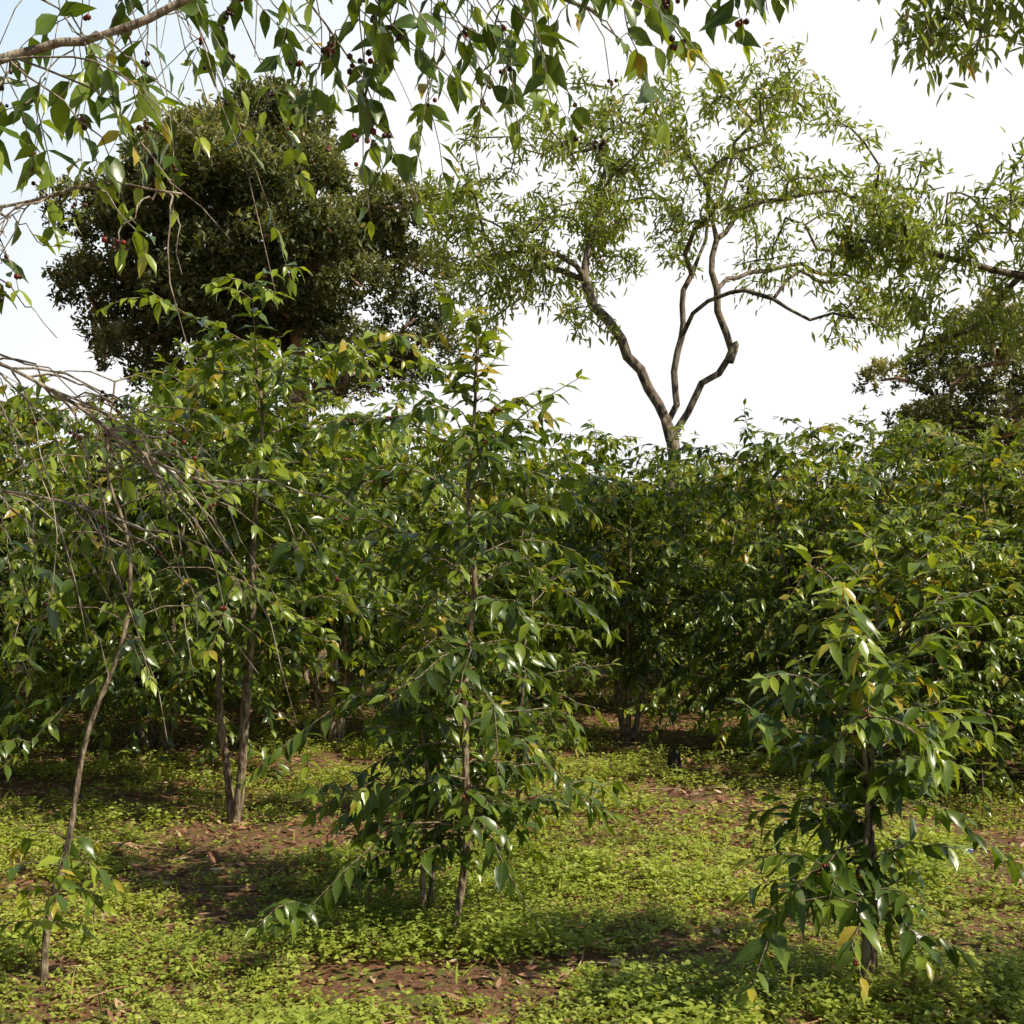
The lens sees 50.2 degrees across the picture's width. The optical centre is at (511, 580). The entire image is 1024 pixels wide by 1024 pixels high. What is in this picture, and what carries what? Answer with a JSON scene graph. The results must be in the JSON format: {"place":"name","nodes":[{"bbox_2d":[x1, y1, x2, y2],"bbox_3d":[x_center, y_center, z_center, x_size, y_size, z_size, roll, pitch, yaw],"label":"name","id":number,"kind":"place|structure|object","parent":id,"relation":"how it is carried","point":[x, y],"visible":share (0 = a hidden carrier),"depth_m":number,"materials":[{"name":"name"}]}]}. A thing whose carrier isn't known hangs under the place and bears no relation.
{"place":"outdoors","nodes":[
{"label":"outdoors","id":0,"kind":"place"},
{"bbox_2d":[0,619,1023,1023],"bbox_3d":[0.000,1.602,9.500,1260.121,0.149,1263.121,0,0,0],"label":"ground","id":1,"kind":"structure","parent":0,"point":[478,971],"depth_m":5.77,"materials":[{"name":"soil"}]},
{"bbox_2d":[2,558,74,632],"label":"coffee bush","id":2,"kind":"object","parent":1,"relation":"on","point":[49,567],"visible":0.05,"depth_m":11.42,"materials":[{"name":"green plant"}]},
{"bbox_2d":[0,387,132,710],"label":"coffee bush","id":3,"kind":"object","parent":1,"relation":"on","point":[12,678],"visible":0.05,"depth_m":13.58,"materials":[{"name":"green plant"}]},
{"bbox_2d":[76,866,116,930],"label":"coffee seedling","id":4,"kind":"object","parent":1,"relation":"on","point":[85,885],"visible":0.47,"depth_m":4.95,"materials":[{"name":"green plant"}]},
{"bbox_2d":[0,394,225,755],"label":"coffee bush","id":5,"kind":"object","parent":1,"relation":"on","point":[44,655],"visible":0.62,"depth_m":8.41,"materials":[{"name":"green plant"}]},
{"bbox_2d":[0,434,225,684],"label":"coffee bush","id":6,"kind":"object","parent":1,"relation":"on","point":[92,591],"visible":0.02,"depth_m":15.96,"materials":[{"name":"green plant"}]},
{"bbox_2d":[0,370,295,985],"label":"coffee sapling","id":7,"kind":"object","parent":1,"relation":"on","point":[47,923],"visible":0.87,"depth_m":4.41,"materials":[{"name":"green plant"}]},
{"bbox_2d":[0,368,323,725],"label":"coffee bush","id":8,"kind":"object","parent":1,"relation":"on","point":[254,704],"visible":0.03,"depth_m":12.54,"materials":[{"name":"green plant"}]},
{"bbox_2d":[0,330,421,786],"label":"coffee bush","id":9,"kind":"object","parent":1,"relation":"on","point":[180,685],"visible":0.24,"depth_m":9.52,"materials":[{"name":"green plant"}]},
{"bbox_2d":[33,70,472,526],"bbox_3d":[-6.687,-5.445,27.895,9.811,14.625,9.036,0,0,38],"label":"broad tree","id":10,"kind":"object","parent":1,"relation":"on","point":[330,247],"visible":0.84,"depth_m":26.06,"materials":[{"name":"green plant"}]},
{"bbox_2d":[0,266,515,823],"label":"coffee bush","id":11,"kind":"object","parent":1,"relation":"on","point":[218,642],"visible":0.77,"depth_m":7.09,"materials":[{"name":"green plant"}]},
{"bbox_2d":[204,399,402,685],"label":"coffee bush","id":12,"kind":"object","parent":1,"relation":"on","point":[282,653],"depth_m":16.04,"materials":[{"name":"green plant"}]},
{"bbox_2d":[80,340,529,748],"bbox_3d":[-2.007,-0.250,10.674,4.346,3.884,3.749,0,0,23],"label":"coffee bush","id":13,"kind":"object","parent":1,"relation":"on","point":[357,654],"visible":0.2,"depth_m":10.14,"materials":[{"name":"green plant"}]},
{"bbox_2d":[288,733,326,784],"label":"coffee seedling","id":14,"kind":"object","parent":1,"relation":"on","point":[305,769],"visible":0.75,"depth_m":8.58,"materials":[{"name":"green plant"}]},
{"bbox_2d":[301,832,348,875],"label":"coffee seedling","id":15,"kind":"object","parent":1,"relation":"on","point":[327,848],"visible":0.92,"depth_m":5.90,"materials":[{"name":"green plant"}]},
{"bbox_2d":[163,378,515,712],"bbox_3d":[-2.221,-0.339,13.480,4.496,4.043,3.879,0,0,23],"label":"coffee bush","id":16,"kind":"object","parent":1,"relation":"on","point":[310,396],"visible":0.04,"depth_m":13.06,"materials":[{"name":"green plant"}]},
{"bbox_2d":[290,485,475,675],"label":"coffee bush","id":17,"kind":"object","parent":1,"relation":"on","point":[418,522],"depth_m":18.88,"materials":[{"name":"green plant"}]},
{"bbox_2d":[407,739,433,784],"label":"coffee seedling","id":18,"kind":"object","parent":1,"relation":"on","point":[418,776],"visible":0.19,"depth_m":8.20,"materials":[{"name":"green plant"}]},
{"bbox_2d":[0,0,859,740],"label":"overhanging coffee tree","id":19,"kind":"object","parent":1,"relation":"on","point":[662,20],"visible":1,"depth_m":2.68,"materials":[{"name":"green plant"}]},
{"bbox_2d":[233,278,631,951],"bbox_3d":[-0.333,0.168,4.931,1.746,3.053,1.774,0,0,6],"label":"coffee plant","id":20,"kind":"object","parent":1,"relation":"on","point":[487,440],"visible":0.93,"depth_m":4.83,"materials":[{"name":"green plant"}]},
{"bbox_2d":[324,513,553,918],"bbox_3d":[-0.293,0.666,5.210,1.023,2.026,1.524,0,0,10],"label":"coffee plant","id":21,"kind":"object","parent":1,"relation":"on","point":[434,625],"visible":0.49,"depth_m":5.03,"materials":[{"name":"green plant"}]},
{"bbox_2d":[357,477,596,685],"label":"coffee bush","id":22,"kind":"object","parent":1,"relation":"on","point":[428,522],"visible":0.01,"depth_m":16.43,"materials":[{"name":"green plant"}]},
{"bbox_2d":[290,405,671,752],"bbox_3d":[-0.196,0.036,11.039,3.605,3.350,3.751,0,0,-34],"label":"coffee bush","id":23,"kind":"object","parent":1,"relation":"on","point":[493,500],"visible":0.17,"depth_m":10.53,"materials":[{"name":"green plant"}]},
{"bbox_2d":[4,484,975,578],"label":"distant tree line","id":24,"kind":"object","parent":1,"relation":"on","point":[423,518],"depth_m":61.04,"materials":[{"name":"green plant"}]},
{"bbox_2d":[369,499,620,825],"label":"coffee plant","id":25,"kind":"object","parent":1,"relation":"on","point":[518,720],"visible":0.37,"depth_m":7.04,"materials":[{"name":"green plant"}]},
{"bbox_2d":[0,664,1023,1023],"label":"ground cover weeds","id":26,"kind":"object","parent":1,"relation":"on","point":[624,980],"visible":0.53,"depth_m":5.13,"materials":[{"name":"green plant"}]},
{"bbox_2d":[0,692,1023,1023],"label":"leaf litter","id":27,"kind":"object","parent":1,"relation":"on","point":[210,852],"visible":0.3,"depth_m":6.38,"materials":[{"name":"green plant"}]},
{"bbox_2d":[421,466,620,603],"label":"coffee bush","id":28,"kind":"object","parent":1,"relation":"on","point":[501,496],"depth_m":19.10,"materials":[{"name":"green plant"}]},
{"bbox_2d":[386,450,682,715],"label":"coffee bush","id":29,"kind":"object","parent":1,"relation":"on","point":[592,683],"visible":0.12,"depth_m":12.96,"materials":[{"name":"green plant"}]},
{"bbox_2d":[532,473,729,669],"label":"coffee bush","id":30,"kind":"object","parent":1,"relation":"on","point":[561,668],"depth_m":19.15,"materials":[{"name":"green plant"}]},
{"bbox_2d":[530,470,743,688],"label":"coffee bush","id":31,"kind":"object","parent":1,"relation":"on","point":[657,485],"visible":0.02,"depth_m":16.31,"materials":[{"name":"green plant"}]},
{"bbox_2d":[495,419,802,745],"bbox_3d":[1.162,0.063,11.006,3.075,3.248,3.564,0,0,-13],"label":"coffee bush","id":32,"kind":"object","parent":1,"relation":"on","point":[635,592],"visible":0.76,"depth_m":10.42,"materials":[{"name":"green plant"}]},
{"bbox_2d":[665,748,683,775],"bbox_3d":[1.308,1.486,8.800,0.171,0.274,0.143,0,0,0],"label":"tree stump","id":33,"kind":"object","parent":1,"relation":"on","point":[674,757],"visible":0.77,"depth_m":8.76,"materials":[{"name":"brown wood"}]},
{"bbox_2d":[405,32,956,662],"bbox_3d":[2.632,-3.460,18.028,8.916,10.336,4.952,0,0,0],"label":"slender tree","id":34,"kind":"object","parent":1,"relation":"on","point":[537,252],"visible":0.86,"depth_m":17.69,"materials":[{"name":"green plant"}]},
{"bbox_2d":[559,420,863,719],"bbox_3d":[2.396,-0.082,13.339,3.689,3.491,3.839,0,0,19],"label":"coffee bush","id":35,"kind":"object","parent":1,"relation":"on","point":[685,482],"visible":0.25,"depth_m":12.96,"materials":[{"name":"green plant"}]},
{"bbox_2d":[661,458,859,679],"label":"coffee bush","id":36,"kind":"object","parent":1,"relation":"on","point":[775,558],"visible":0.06,"depth_m":16.50,"materials":[{"name":"green plant"}]},
{"bbox_2d":[699,472,828,669],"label":"coffee bush","id":37,"kind":"object","parent":1,"relation":"on","point":[742,553],"visible":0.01,"depth_m":18.87,"materials":[{"name":"green plant"}]},
{"bbox_2d":[619,398,1023,762],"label":"coffee bush","id":38,"kind":"object","parent":1,"relation":"on","point":[767,653],"visible":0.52,"depth_m":9.64,"materials":[{"name":"green plant"}]},
{"bbox_2d":[687,405,1004,671],"bbox_3d":[4.183,-0.256,13.240,4.020,3.833,4.183,0,0,5],"label":"coffee bush","id":39,"kind":"object","parent":1,"relation":"on","point":[894,433],"visible":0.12,"depth_m":13.13,"materials":[{"name":"green plant"}]},
{"bbox_2d":[703,521,1023,1010],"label":"coffee plant","id":40,"kind":"object","parent":1,"relation":"on","point":[839,889],"visible":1,"depth_m":4.11,"materials":[{"name":"green plant"}]},
{"bbox_2d":[859,800,892,832],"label":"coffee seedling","id":41,"kind":"object","parent":1,"relation":"on","point":[885,817],"visible":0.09,"depth_m":6.55,"materials":[{"name":"green plant"}]},
{"bbox_2d":[762,430,1023,665],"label":"coffee bush","id":42,"kind":"object","parent":1,"relation":"on","point":[981,527],"visible":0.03,"depth_m":15.83,"materials":[{"name":"green plant"}]},
{"bbox_2d":[773,491,1023,804],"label":"coffee bush","id":43,"kind":"object","parent":1,"relation":"on","point":[971,683],"visible":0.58,"depth_m":7.81,"materials":[{"name":"green plant"}]},
{"bbox_2d":[779,401,1023,729],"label":"coffee bush","id":44,"kind":"object","parent":1,"relation":"on","point":[974,477],"visible":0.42,"depth_m":8.93,"materials":[{"name":"green plant"}]},
{"bbox_2d":[817,490,1001,649],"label":"coffee bush","id":45,"kind":"object","parent":1,"relation":"on","point":[910,559],"visible":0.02,"depth_m":18.64,"materials":[{"name":"green plant"}]},
{"bbox_2d":[815,125,1023,374],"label":"slender tree","id":46,"kind":"object","parent":1,"relation":"on","point":[891,233],"visible":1,"depth_m":13.91,"materials":[{"name":"green plant"}]},
{"bbox_2d":[851,285,1023,476],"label":"broad tree","id":47,"kind":"object","parent":1,"relation":"on","point":[942,408],"visible":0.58,"depth_m":34.94,"materials":[{"name":"green plant"}]},
{"bbox_2d":[870,0,1023,106],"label":"slender tree","id":48,"kind":"object","parent":1,"relation":"on","point":[934,26],"visible":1,"depth_m":7.99,"materials":[{"name":"green plant"}]},
{"bbox_2d":[898,422,1023,683],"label":"coffee bush","id":49,"kind":"object","parent":1,"relation":"on","point":[1014,444],"visible":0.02,"depth_m":13.24,"materials":[{"name":"green plant"}]},
{"bbox_2d":[913,454,1023,691],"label":"coffee bush","id":50,"kind":"object","parent":1,"relation":"on","point":[987,492],"visible":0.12,"depth_m":10.54,"materials":[{"name":"green plant"}]},
{"bbox_2d":[965,762,1002,824],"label":"coffee seedling","id":51,"kind":"object","parent":1,"relation":"on","point":[987,791],"visible":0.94,"depth_m":7.20,"materials":[{"name":"green plant"}]},
{"bbox_2d":[0,0,1023,551],"label":"sky","id":52,"kind":"structure","parent":0,"point":[779,369],"materials":[{"name":"white"}]},
{"bbox_2d":[540,735,560,762],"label":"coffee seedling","id":53,"kind":"object","parent":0,"point":[550,744],"visible":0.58,"depth_m":9.10,"materials":[{"name":"green plant"}]}
]}

